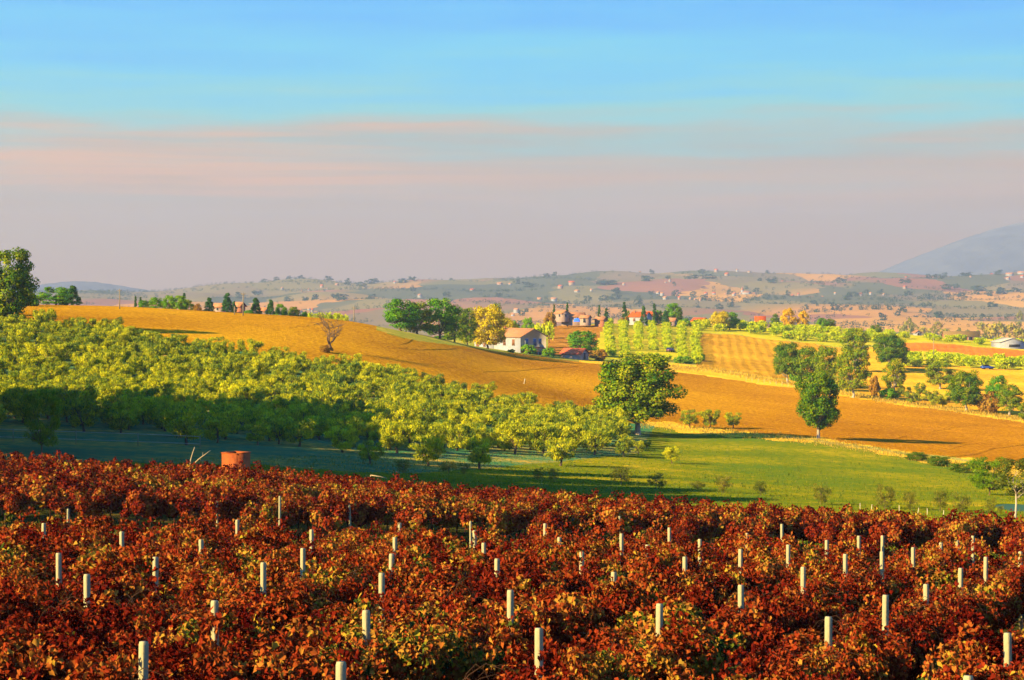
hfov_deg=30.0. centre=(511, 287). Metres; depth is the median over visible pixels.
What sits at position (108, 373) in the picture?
olive tree
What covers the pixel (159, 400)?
olive tree
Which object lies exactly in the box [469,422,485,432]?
olive tree
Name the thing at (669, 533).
vineyard post
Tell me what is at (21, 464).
vine foliage
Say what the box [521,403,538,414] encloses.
olive tree
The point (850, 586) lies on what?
grapevine
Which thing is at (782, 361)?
oak tree
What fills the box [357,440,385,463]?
olive tree
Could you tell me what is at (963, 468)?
bush
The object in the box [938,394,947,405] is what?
hedge shrub
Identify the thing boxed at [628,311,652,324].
villa
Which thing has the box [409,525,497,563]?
grapevine
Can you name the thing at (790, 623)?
grapevine
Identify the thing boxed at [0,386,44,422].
olive tree
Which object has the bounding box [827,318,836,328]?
dark tree
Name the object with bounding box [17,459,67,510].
grapevine
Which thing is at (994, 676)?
grapevine
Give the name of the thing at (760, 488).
sapling
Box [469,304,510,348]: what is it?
yellow tree
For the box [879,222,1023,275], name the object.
mountain
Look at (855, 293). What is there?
distant tree
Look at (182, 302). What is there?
round tree
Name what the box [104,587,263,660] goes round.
grapevine
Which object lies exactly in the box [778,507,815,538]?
grapevine
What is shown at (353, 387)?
olive tree
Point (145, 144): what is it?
sky
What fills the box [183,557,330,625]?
grapevine
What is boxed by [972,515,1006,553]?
grapevine
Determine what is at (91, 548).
grapevine
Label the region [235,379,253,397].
olive tree
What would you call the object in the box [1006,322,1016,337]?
valley tree
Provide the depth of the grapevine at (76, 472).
87.93 m
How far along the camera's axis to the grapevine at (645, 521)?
79.69 m
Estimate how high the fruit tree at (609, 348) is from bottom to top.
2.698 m
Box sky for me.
[0,0,1023,290]
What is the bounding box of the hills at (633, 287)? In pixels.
[2,270,1023,339]
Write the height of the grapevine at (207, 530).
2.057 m
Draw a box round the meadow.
[53,333,1023,559]
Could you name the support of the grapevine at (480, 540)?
on the vineyard ground at (44, 514)
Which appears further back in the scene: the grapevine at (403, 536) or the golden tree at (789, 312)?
the golden tree at (789, 312)
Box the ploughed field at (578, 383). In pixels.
[14,305,1023,464]
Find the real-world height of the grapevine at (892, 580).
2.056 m
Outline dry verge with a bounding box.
[579,360,1023,478]
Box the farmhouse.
[487,326,547,354]
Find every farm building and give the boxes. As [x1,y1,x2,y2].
[561,312,585,325]
[579,315,591,325]
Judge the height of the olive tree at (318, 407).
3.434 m
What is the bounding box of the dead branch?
[189,447,208,468]
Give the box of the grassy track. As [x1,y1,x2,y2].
[785,436,972,462]
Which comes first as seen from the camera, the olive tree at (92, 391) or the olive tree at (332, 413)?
the olive tree at (92, 391)
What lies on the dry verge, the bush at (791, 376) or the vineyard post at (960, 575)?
the bush at (791, 376)
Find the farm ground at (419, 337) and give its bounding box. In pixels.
[376,324,987,394]
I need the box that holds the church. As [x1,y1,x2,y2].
[741,286,749,293]
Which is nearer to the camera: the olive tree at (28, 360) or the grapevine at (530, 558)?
the grapevine at (530, 558)
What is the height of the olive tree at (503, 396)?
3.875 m
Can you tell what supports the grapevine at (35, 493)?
on the vineyard ground at (44, 514)
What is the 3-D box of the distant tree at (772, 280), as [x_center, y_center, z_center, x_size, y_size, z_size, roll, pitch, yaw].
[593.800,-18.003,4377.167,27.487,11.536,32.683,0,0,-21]
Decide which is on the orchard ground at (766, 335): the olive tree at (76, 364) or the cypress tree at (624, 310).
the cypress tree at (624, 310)
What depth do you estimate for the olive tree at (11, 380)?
243.05 m
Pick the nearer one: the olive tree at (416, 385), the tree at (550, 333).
the olive tree at (416, 385)
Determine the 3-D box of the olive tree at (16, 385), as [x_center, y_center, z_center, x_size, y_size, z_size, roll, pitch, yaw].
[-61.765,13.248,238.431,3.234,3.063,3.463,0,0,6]
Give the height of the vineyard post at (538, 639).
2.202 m
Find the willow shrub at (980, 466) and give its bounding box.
[966,456,1009,494]
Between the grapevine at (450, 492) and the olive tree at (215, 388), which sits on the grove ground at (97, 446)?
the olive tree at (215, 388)
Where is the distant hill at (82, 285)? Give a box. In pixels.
[32,281,151,291]
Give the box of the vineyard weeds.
[0,506,1014,566]
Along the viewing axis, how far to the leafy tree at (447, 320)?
456.44 m
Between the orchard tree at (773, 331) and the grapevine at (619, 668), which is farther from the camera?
the orchard tree at (773, 331)
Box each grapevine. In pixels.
[0,466,23,482]
[0,473,26,516]
[0,477,12,504]
[0,484,44,523]
[0,506,79,545]
[0,512,40,549]
[0,517,71,559]
[0,528,86,570]
[0,549,95,592]
[0,550,13,569]
[0,563,28,592]
[0,571,51,623]
[0,596,94,638]
[0,601,151,679]
[0,619,47,678]
[0,637,164,679]
[2,521,104,551]
[4,574,167,647]
[13,472,68,523]
[15,576,113,616]
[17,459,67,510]
[29,532,160,580]
[32,608,237,679]
[34,469,83,479]
[38,614,198,679]
[41,466,95,517]
[41,484,110,522]
[41,550,187,614]
[43,546,100,560]
[53,460,97,481]
[61,515,125,535]
[61,538,170,557]
[64,524,151,551]
[69,470,109,512]
[74,475,137,520]
[89,588,221,635]
[100,475,148,521]
[102,462,145,513]
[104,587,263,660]
[108,525,207,582]
[112,545,193,603]
[115,515,191,545]
[119,564,226,652]
[120,485,174,528]
[131,471,170,520]
[134,528,248,586]
[135,469,154,482]
[138,568,263,622]
[152,476,196,517]
[153,526,247,559]
[156,486,197,526]
[162,601,363,679]
[164,474,226,523]
[165,519,230,544]
[167,481,238,522]
[171,545,284,590]
[181,509,255,543]
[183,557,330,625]
[184,589,344,669]
[198,479,260,524]
[203,475,244,496]
[207,516,292,556]
[207,534,299,570]
[209,474,261,519]
[226,626,415,679]
[227,489,276,529]
[232,537,320,562]
[235,556,319,596]
[236,476,268,489]
[239,491,301,529]
[243,481,297,507]
[247,517,328,555]
[257,556,378,629]
[269,494,312,535]
[272,481,309,525]
[274,532,343,567]
[276,547,370,600]
[290,528,351,552]
[292,491,338,532]
[296,593,395,647]
[300,481,335,501]
[306,550,395,588]
[309,486,360,537]
[312,551,416,623]
[314,488,357,531]
[315,521,385,544]
[318,589,477,679]
[318,649,510,679]
[326,481,368,527]
[331,534,390,558]
[332,492,382,529]
[340,523,414,551]
[352,492,394,535]
[352,571,490,637]
[355,543,456,613]
[358,532,434,567]
[360,487,391,526]
[362,482,409,522]
[362,483,418,530]
[374,520,455,549]
[385,492,442,533]
[385,607,523,679]
[390,538,451,563]
[395,544,483,600]
[401,485,441,530]
[404,492,465,532]
[405,483,443,529]
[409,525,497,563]
[416,564,531,616]
[421,538,520,575]
[428,493,468,536]
[429,592,559,679]
[436,485,459,528]
[447,547,547,608]
[449,491,483,535]
[451,493,515,538]
[469,536,503,553]
[472,538,556,575]
[475,499,528,539]
[477,486,513,529]
[478,622,634,679]
[481,527,540,553]
[484,574,595,654]
[496,492,513,504]
[499,497,540,541]
[501,532,589,573]
[502,535,557,550]
[502,551,589,600]
[508,524,601,567]
[509,488,557,538]
[516,632,659,679]
[522,500,571,536]
[529,487,568,511]
[529,558,604,598]
[529,576,625,648]
[533,520,588,546]
[535,669,713,679]
[541,500,592,536]
[551,547,646,593]
[554,493,574,535]
[556,558,666,628]
[559,491,602,537]
[560,611,715,679]
[563,495,617,537]
[566,540,621,563]
[578,530,647,564]
[585,543,666,588]
[588,500,646,539]
[589,501,620,538]
[596,492,645,539]
[597,522,665,554]
[598,502,652,537]
[607,568,690,621]
[608,601,739,679]
[610,538,685,571]
[612,676,639,679]
[628,497,675,532]
[629,533,678,549]
[631,499,662,534]
[632,518,701,548]
[632,571,718,626]
[648,590,779,679]
[651,492,691,533]
[652,557,737,620]
[658,657,813,679]
[660,501,692,512]
[663,505,706,543]
[664,508,718,543]
[665,541,732,579]
[680,543,737,568]
[681,544,707,571]
[681,581,794,669]
[690,499,740,543]
[691,502,733,545]
[696,559,749,604]
[707,526,773,563]
[708,635,877,679]
[710,552,783,603]
[715,586,811,679]
[718,507,778,544]
[723,502,759,515]
[734,497,771,513]
[734,526,800,554]
[736,556,800,600]
[744,580,825,663]
[746,500,785,545]
[746,506,789,549]
[748,543,821,585]
[748,607,897,679]
[757,504,806,538]
[770,580,854,638]
[771,560,877,645]
[772,536,849,590]
[774,542,835,584]
[778,506,819,547]
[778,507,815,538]
[795,506,833,543]
[800,511,847,545]
[801,538,855,570]
[808,506,860,536]
[810,553,892,611]
[811,605,925,679]
[812,531,873,566]
[813,569,882,609]
[817,510,865,534]
[820,615,933,679]
[823,521,894,568]
[826,535,879,566]
[832,592,951,679]
[836,671,854,679]
[839,505,870,534]
[840,503,883,538]
[848,555,919,615]
[863,509,915,553]
[865,558,919,606]
[865,581,967,678]
[869,552,932,617]
[875,509,922,550]
[884,544,955,592]
[888,509,932,552]
[888,539,965,582]
[890,591,974,677]
[891,574,994,668]
[914,517,937,547]
[915,532,980,572]
[917,603,1023,679]
[918,517,944,532]
[918,665,960,679]
[930,571,1000,638]
[932,650,1023,679]
[933,514,980,545]
[933,532,990,564]
[935,569,1015,633]
[941,506,988,550]
[941,563,1022,629]
[944,612,1023,671]
[954,511,995,546]
[959,544,1023,633]
[960,510,1003,545]
[960,516,995,545]
[964,543,978,573]
[964,567,1023,617]
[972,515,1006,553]
[987,671,1018,679]
[991,552,1021,628]
[998,509,1023,554]
[1000,626,1023,641]
[1001,553,1013,566]
[1007,538,1023,558]
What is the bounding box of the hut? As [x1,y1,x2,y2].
[593,317,607,326]
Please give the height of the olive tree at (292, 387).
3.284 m
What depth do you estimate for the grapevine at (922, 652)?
32.17 m
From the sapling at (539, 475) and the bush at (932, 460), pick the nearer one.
the sapling at (539, 475)
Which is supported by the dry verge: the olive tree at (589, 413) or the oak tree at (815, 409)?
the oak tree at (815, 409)
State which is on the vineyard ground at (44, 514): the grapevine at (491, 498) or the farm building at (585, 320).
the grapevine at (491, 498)
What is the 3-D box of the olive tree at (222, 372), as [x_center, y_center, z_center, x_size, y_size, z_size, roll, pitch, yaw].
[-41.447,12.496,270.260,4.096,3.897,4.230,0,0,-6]
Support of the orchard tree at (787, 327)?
on the orchard ground at (766, 335)
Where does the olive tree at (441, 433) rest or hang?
on the grove ground at (97, 446)
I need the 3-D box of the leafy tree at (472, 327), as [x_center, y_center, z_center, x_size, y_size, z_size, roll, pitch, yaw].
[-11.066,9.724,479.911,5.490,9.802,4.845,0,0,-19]
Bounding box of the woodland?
[7,270,1023,336]
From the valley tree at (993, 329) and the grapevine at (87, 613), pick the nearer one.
the grapevine at (87, 613)
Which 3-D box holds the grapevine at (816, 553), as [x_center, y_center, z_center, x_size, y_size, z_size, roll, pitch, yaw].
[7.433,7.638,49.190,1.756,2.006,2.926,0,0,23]
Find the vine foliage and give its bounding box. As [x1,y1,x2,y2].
[0,450,1013,606]
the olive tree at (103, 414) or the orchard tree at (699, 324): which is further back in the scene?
the orchard tree at (699, 324)
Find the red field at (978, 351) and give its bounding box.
[905,343,1023,358]
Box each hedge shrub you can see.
[891,388,901,396]
[898,386,911,395]
[904,392,918,404]
[913,382,926,393]
[914,389,927,400]
[925,390,938,398]
[927,394,941,404]
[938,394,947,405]
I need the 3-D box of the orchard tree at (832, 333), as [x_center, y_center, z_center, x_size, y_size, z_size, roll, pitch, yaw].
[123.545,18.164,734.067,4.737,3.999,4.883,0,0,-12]
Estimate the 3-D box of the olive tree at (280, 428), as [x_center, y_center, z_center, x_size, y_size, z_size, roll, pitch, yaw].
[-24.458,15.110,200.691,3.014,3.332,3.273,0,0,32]
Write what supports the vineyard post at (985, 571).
on the vineyard ground at (44, 514)
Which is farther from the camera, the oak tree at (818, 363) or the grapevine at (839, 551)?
the oak tree at (818, 363)
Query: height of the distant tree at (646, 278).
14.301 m
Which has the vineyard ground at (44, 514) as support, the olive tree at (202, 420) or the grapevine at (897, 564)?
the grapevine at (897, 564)
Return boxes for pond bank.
[987,502,1023,511]
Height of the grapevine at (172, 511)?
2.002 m
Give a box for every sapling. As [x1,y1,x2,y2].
[395,459,412,472]
[439,461,458,472]
[457,462,470,473]
[530,467,545,479]
[546,468,559,480]
[608,466,631,484]
[647,472,666,487]
[689,480,706,489]
[714,474,733,492]
[753,481,767,495]
[811,483,831,504]
[874,483,895,508]
[902,489,917,509]
[932,490,948,508]
[950,492,971,512]
[984,498,996,513]
[997,505,1004,512]
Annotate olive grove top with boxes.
[0,308,631,420]
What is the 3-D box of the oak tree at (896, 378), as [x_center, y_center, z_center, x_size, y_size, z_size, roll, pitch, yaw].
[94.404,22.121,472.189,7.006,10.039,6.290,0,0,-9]
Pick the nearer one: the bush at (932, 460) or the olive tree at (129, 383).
the olive tree at (129, 383)
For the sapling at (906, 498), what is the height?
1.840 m
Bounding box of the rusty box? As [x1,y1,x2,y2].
[221,451,250,471]
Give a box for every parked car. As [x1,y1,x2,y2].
[666,347,674,351]
[980,365,993,368]
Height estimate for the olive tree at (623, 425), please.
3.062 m
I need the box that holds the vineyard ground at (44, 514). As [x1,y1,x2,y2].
[0,499,1023,679]
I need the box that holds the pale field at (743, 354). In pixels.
[696,333,836,378]
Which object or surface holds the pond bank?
on the meadow
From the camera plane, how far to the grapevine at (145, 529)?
49.20 m
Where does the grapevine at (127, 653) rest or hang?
on the vineyard ground at (44, 514)
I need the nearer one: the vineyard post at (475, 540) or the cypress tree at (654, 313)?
the vineyard post at (475, 540)
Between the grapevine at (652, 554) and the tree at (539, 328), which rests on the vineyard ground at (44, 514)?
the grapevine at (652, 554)
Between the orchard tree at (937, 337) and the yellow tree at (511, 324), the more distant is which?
the orchard tree at (937, 337)
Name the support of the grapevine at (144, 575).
on the vineyard ground at (44, 514)
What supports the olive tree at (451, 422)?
on the grove ground at (97, 446)
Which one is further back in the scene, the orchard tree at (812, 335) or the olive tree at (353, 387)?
the orchard tree at (812, 335)
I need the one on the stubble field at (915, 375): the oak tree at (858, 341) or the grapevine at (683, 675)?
the oak tree at (858, 341)
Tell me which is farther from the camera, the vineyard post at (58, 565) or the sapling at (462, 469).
the sapling at (462, 469)
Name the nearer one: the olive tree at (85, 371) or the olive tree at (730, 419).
the olive tree at (85, 371)
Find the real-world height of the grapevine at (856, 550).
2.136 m
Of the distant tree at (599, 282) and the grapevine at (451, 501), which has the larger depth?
the distant tree at (599, 282)
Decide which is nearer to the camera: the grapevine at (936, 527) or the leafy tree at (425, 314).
the grapevine at (936, 527)
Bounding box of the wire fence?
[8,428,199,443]
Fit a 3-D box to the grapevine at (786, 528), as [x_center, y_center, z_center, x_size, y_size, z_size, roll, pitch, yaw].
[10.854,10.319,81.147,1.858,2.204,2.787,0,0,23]
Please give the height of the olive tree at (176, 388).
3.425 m
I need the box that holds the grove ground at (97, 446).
[0,321,654,472]
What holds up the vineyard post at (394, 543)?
on the vineyard ground at (44, 514)
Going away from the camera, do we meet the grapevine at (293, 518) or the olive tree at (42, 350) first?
the grapevine at (293, 518)
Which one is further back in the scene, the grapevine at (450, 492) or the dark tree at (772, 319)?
the dark tree at (772, 319)
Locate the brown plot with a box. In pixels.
[548,325,602,355]
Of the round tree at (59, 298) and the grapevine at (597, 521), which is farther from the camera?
the round tree at (59, 298)
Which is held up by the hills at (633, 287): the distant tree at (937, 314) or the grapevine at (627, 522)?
the distant tree at (937, 314)
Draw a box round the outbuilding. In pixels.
[474,339,493,348]
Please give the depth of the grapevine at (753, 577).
43.36 m
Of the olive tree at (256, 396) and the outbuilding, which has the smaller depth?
the olive tree at (256, 396)
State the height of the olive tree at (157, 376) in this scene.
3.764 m
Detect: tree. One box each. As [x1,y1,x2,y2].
[0,246,39,317]
[0,341,13,352]
[0,342,17,352]
[0,347,26,370]
[0,357,9,374]
[0,358,6,371]
[0,370,16,380]
[0,374,8,381]
[0,382,14,392]
[0,386,22,414]
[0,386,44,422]
[0,394,26,418]
[0,403,8,424]
[3,371,33,386]
[7,382,29,389]
[9,390,46,421]
[11,364,31,380]
[18,341,47,358]
[18,354,46,376]
[20,368,47,381]
[20,388,62,452]
[21,381,54,390]
[26,373,46,388]
[36,286,78,304]
[36,356,59,369]
[37,343,65,361]
[39,379,64,388]
[41,360,68,380]
[41,388,59,418]
[45,375,75,389]
[49,388,81,421]
[50,340,78,361]
[50,381,76,390]
[52,385,99,426]
[54,362,70,377]
[62,397,103,431]
[64,285,82,304]
[67,366,91,381]
[69,351,91,366]
[70,374,90,388]
[71,355,96,369]
[73,353,103,375]
[75,373,101,389]
[75,377,101,396]
[86,343,106,359]
[92,363,121,376]
[92,377,124,400]
[96,381,122,405]
[97,350,114,365]
[98,348,126,369]
[98,394,132,415]
[98,400,124,423]
[99,370,125,383]
[104,408,135,432]
[106,379,134,389]
[108,374,135,385]
[110,400,142,429]
[111,363,134,378]
[114,356,140,375]
[115,386,144,401]
[119,392,146,415]
[129,382,154,396]
[130,349,155,364]
[130,359,146,372]
[131,396,155,423]
[133,371,152,381]
[133,374,151,387]
[138,300,149,307]
[138,355,165,376]
[140,394,177,428]
[141,383,175,402]
[144,374,168,387]
[146,402,178,430]
[147,396,171,404]
[148,297,162,307]
[149,378,175,396]
[150,362,178,378]
[157,385,182,400]
[159,357,179,370]
[159,400,201,431]
[161,295,174,308]
[163,405,208,444]
[164,372,191,385]
[165,354,186,368]
[167,376,191,392]
[171,388,191,402]
[172,295,188,309]
[173,362,200,380]
[180,376,207,396]
[183,394,204,407]
[185,352,209,368]
[185,397,212,414]
[186,299,193,309]
[187,362,200,372]
[189,370,215,387]
[189,387,209,399]
[190,356,215,375]
[195,407,221,428]
[198,392,219,410]
[200,356,230,375]
[201,374,223,393]
[202,297,214,311]
[202,416,234,442]
[203,392,227,410]
[205,363,231,381]
[207,405,242,439]
[209,384,223,393]
[215,396,242,412]
[217,379,245,397]
[220,406,242,422]
[222,292,233,312]
[222,358,243,375]
[224,397,256,420]
[226,372,255,385]
[227,384,257,402]
[229,386,265,411]
[232,301,236,312]
[235,292,244,297]
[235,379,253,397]
[239,370,258,381]
[240,366,260,380]
[243,406,264,430]
[243,421,271,444]
[244,384,271,403]
[247,358,269,379]
[247,378,265,392]
[251,297,262,313]
[252,290,262,294]
[256,413,283,440]
[259,374,278,389]
[260,395,288,414]
[261,408,289,420]
[262,381,284,398]
[263,417,294,443]
[265,299,274,314]
[268,363,294,382]
[269,370,289,386]
[274,304,287,315]
[275,357,299,376]
[275,393,293,406]
[276,382,300,395]
[279,388,301,400]
[281,417,315,446]
[284,296,293,300]
[285,373,314,393]
[285,400,312,420]
[287,306,300,315]
[288,403,317,429]
[290,395,316,406]
[297,390,320,405]
[299,401,323,416]
[301,370,320,379]
[303,414,333,439]
[303,415,331,437]
[306,379,335,393]
[307,394,332,412]
[309,371,323,383]
[311,294,318,300]
[312,313,345,350]
[312,383,340,405]
[317,372,343,391]
[321,404,350,426]
[322,398,346,415]
[323,423,359,451]
[324,311,334,318]
[326,370,350,386]
[329,414,365,442]
[332,313,340,319]
[332,381,348,393]
[332,393,357,400]
[333,397,364,412]
[334,293,349,300]
[338,314,348,320]
[339,382,362,399]
[342,411,374,437]
[343,389,370,406]
[349,383,373,400]
[353,411,384,438]
[354,408,375,414]
[355,282,366,286]
[356,370,380,384]
[356,380,374,394]
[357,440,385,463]
[358,375,380,391]
[360,402,386,412]
[363,408,393,421]
[364,279,375,283]
[365,294,376,298]
[365,397,383,406]
[365,401,391,414]
[366,398,393,407]
[366,418,392,445]
[374,375,402,397]
[374,389,395,403]
[374,420,403,449]
[379,419,416,452]
[382,299,422,330]
[382,392,403,410]
[386,382,412,394]
[387,404,417,422]
[393,374,414,393]
[393,393,418,415]
[396,405,423,419]
[398,278,407,282]
[400,388,426,399]
[401,301,432,333]
[401,418,424,442]
[407,395,427,410]
[408,399,427,411]
[408,435,446,465]
[410,381,433,399]
[414,414,424,421]
[416,421,447,446]
[417,388,434,401]
[417,397,448,421]
[418,421,439,433]
[420,409,448,429]
[422,298,461,338]
[431,389,456,402]
[432,418,455,438]
[435,383,460,400]
[435,421,456,446]
[438,399,462,419]
[440,305,468,341]
[445,409,467,425]
[445,423,475,450]
[451,388,473,409]
[454,423,475,439]
[456,399,480,414]
[457,434,497,468]
[459,307,477,344]
[459,414,486,435]
[461,425,487,445]
[466,405,493,424]
[468,411,493,426]
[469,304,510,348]
[469,398,485,411]
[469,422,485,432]
[471,388,490,403]
[471,392,494,408]
[475,404,492,416]
[485,425,500,447]
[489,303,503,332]
[489,397,512,414]
[490,406,513,418]
[490,428,514,450]
[492,410,514,428]
[493,419,515,433]
[497,419,533,453]
[499,394,520,405]
[500,317,517,327]
[501,403,531,415]
[508,412,529,422]
[516,391,538,410]
[517,419,546,449]
[521,282,536,286]
[521,317,533,327]
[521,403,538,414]
[525,409,545,420]
[526,422,561,453]
[529,412,555,421]
[529,412,556,434]
[534,323,546,338]
[535,406,559,417]
[535,421,556,440]
[539,403,552,410]
[543,321,554,342]
[543,437,578,465]
[546,407,564,420]
[550,421,582,449]
[554,412,572,421]
[559,409,581,421]
[560,406,581,416]
[565,413,588,427]
[565,423,586,449]
[566,330,599,350]
[566,419,590,433]
[578,410,593,416]
[580,428,610,454]
[583,295,591,300]
[585,408,611,418]
[586,412,605,423]
[588,413,618,427]
[588,419,618,445]
[588,422,614,448]
[592,351,687,434]
[596,280,616,283]
[598,295,608,300]
[602,280,616,284]
[605,343,615,348]
[606,347,615,355]
[607,350,616,356]
[608,294,621,298]
[610,415,632,437]
[611,287,619,292]
[611,435,634,456]
[614,421,630,438]
[621,302,626,318]
[621,349,629,357]
[622,345,630,349]
[630,440,645,453]
[633,299,643,304]
[634,343,644,349]
[635,351,644,358]
[640,306,647,325]
[642,440,650,447]
[643,275,654,280]
[649,345,659,349]
[652,303,656,320]
[655,310,662,324]
[661,310,669,324]
[662,446,680,462]
[663,303,682,321]
[671,290,678,295]
[673,307,682,320]
[680,409,699,426]
[684,274,698,278]
[689,341,699,346]
[691,355,701,363]
[693,322,707,329]
[698,409,720,426]
[699,274,716,278]
[703,319,711,326]
[708,311,729,328]
[712,323,726,330]
[714,303,722,308]
[722,311,740,329]
[723,412,741,427]
[738,322,749,329]
[745,324,757,332]
[755,324,764,332]
[766,327,779,334]
[767,278,777,282]
[770,313,779,323]
[771,322,781,327]
[773,341,803,382]
[774,326,784,332]
[778,324,790,331]
[780,308,797,325]
[781,331,794,338]
[790,345,824,381]
[793,331,807,339]
[794,368,841,437]
[795,327,808,332]
[797,310,809,324]
[806,332,815,337]
[809,327,820,334]
[810,345,837,379]
[815,318,829,331]
[815,333,828,341]
[822,326,832,332]
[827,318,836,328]
[827,330,838,339]
[830,303,839,310]
[831,326,842,332]
[832,335,844,342]
[832,347,872,397]
[833,277,846,281]
[839,327,870,366]
[842,293,850,299]
[842,328,852,333]
[848,291,860,296]
[868,332,881,340]
[870,325,882,333]
[872,333,909,363]
[878,312,886,319]
[880,358,906,389]
[896,331,907,337]
[899,278,911,282]
[901,357,915,365]
[902,317,913,332]
[904,290,911,295]
[912,351,922,358]
[912,356,924,366]
[917,326,927,332]
[924,332,935,339]
[924,349,938,356]
[924,361,956,388]
[925,354,939,364]
[926,325,937,333]
[930,335,944,340]
[933,274,943,278]
[933,311,944,317]
[933,320,942,328]
[933,356,947,365]
[935,352,951,361]
[940,284,953,288]
[943,335,954,341]
[946,369,983,410]
[949,352,963,360]
[952,356,964,365]
[954,334,966,341]
[957,292,966,297]
[960,272,972,275]
[960,356,975,366]
[967,355,978,363]
[971,285,986,290]
[973,338,984,344]
[975,321,984,333]
[975,355,989,364]
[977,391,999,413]
[984,375,1008,400]
[985,322,999,338]
[987,301,997,306]
[992,353,1007,362]
[992,458,1023,517]
[994,358,1009,368]
[995,288,1011,293]
[996,321,1007,337]
[996,383,1023,415]
[1004,356,1019,367]
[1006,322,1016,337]
[1011,356,1023,365]
[1012,326,1023,339]
[1016,310,1022,319]
[1016,402,1023,418]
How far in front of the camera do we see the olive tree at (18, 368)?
257.58 m
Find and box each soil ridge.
[384,346,455,349]
[488,366,574,371]
[856,424,966,432]
[951,444,1023,456]
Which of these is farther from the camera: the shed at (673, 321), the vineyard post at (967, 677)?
the shed at (673, 321)
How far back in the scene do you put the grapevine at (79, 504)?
78.48 m
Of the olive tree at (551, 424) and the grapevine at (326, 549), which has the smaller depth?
the grapevine at (326, 549)
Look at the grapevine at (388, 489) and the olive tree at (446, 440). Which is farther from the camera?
the olive tree at (446, 440)
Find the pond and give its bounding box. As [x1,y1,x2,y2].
[995,504,1023,510]
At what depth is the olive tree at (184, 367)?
267.28 m
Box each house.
[213,303,226,311]
[235,302,246,312]
[260,307,268,314]
[554,310,570,321]
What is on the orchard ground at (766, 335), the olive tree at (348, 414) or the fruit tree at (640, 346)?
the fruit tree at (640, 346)
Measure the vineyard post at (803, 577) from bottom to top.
2.200 m
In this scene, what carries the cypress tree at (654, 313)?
on the orchard ground at (766, 335)
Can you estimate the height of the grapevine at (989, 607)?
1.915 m
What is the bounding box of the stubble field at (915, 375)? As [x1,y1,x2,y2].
[837,347,1023,414]
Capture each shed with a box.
[559,348,589,359]
[669,318,677,325]
[912,330,921,335]
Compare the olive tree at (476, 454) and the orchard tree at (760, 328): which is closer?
the olive tree at (476, 454)
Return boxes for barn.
[754,316,765,321]
[941,331,979,340]
[990,337,1023,348]
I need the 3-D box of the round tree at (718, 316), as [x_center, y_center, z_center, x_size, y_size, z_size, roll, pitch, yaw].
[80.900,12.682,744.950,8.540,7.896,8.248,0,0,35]
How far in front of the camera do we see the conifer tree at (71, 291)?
424.52 m
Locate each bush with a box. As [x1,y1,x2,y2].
[27,293,43,305]
[192,303,201,310]
[300,311,307,316]
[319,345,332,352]
[434,335,456,339]
[520,344,536,353]
[541,347,555,356]
[543,312,556,328]
[589,349,607,360]
[673,356,683,363]
[682,356,692,363]
[683,318,689,325]
[789,366,802,380]
[868,376,880,395]
[879,387,899,399]
[904,452,929,460]
[924,455,950,465]
[945,463,972,472]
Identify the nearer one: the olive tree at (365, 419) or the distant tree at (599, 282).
the olive tree at (365, 419)
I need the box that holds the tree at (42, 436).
[20,388,62,452]
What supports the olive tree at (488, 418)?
on the grove ground at (97, 446)
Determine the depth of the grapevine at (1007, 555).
52.15 m
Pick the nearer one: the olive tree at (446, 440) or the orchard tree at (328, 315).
the olive tree at (446, 440)
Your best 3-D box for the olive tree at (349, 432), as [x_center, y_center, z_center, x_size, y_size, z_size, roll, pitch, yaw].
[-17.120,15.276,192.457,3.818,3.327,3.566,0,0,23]
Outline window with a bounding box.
[533,338,536,345]
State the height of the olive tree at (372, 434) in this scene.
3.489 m
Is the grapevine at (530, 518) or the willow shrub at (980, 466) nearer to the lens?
the grapevine at (530, 518)
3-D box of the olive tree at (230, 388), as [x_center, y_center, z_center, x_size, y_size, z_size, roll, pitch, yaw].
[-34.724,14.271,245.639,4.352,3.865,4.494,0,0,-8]
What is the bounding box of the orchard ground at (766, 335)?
[595,324,1023,369]
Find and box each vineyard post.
[41,523,45,537]
[56,553,61,586]
[83,574,90,617]
[119,531,123,546]
[138,641,148,679]
[152,557,158,590]
[199,539,203,567]
[211,600,218,659]
[235,520,238,533]
[260,562,265,594]
[278,496,280,528]
[300,548,305,577]
[309,529,313,551]
[336,661,345,679]
[348,505,350,528]
[362,610,370,675]
[379,573,384,630]
[389,553,393,589]
[393,537,396,613]
[469,521,471,546]
[473,530,476,549]
[481,543,485,553]
[494,558,499,576]
[507,590,513,667]
[535,627,542,678]
[543,523,546,535]
[579,552,583,573]
[611,572,616,627]
[619,533,622,566]
[656,603,662,635]
[668,527,670,541]
[682,556,686,573]
[698,539,701,565]
[738,549,742,572]
[738,584,743,670]
[780,524,783,539]
[786,544,789,570]
[800,567,805,630]
[825,540,828,560]
[825,616,831,657]
[843,554,847,574]
[857,536,860,555]
[880,551,883,614]
[881,535,883,550]
[882,594,888,634]
[911,547,914,567]
[923,584,929,679]
[958,568,962,597]
[963,675,972,679]
[971,536,974,564]
[982,557,987,638]
[1003,632,1011,674]
[1018,551,1022,628]
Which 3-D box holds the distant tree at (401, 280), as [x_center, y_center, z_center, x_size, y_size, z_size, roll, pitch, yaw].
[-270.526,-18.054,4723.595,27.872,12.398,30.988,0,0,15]
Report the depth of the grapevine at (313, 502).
80.89 m
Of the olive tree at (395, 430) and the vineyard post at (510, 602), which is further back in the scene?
the olive tree at (395, 430)

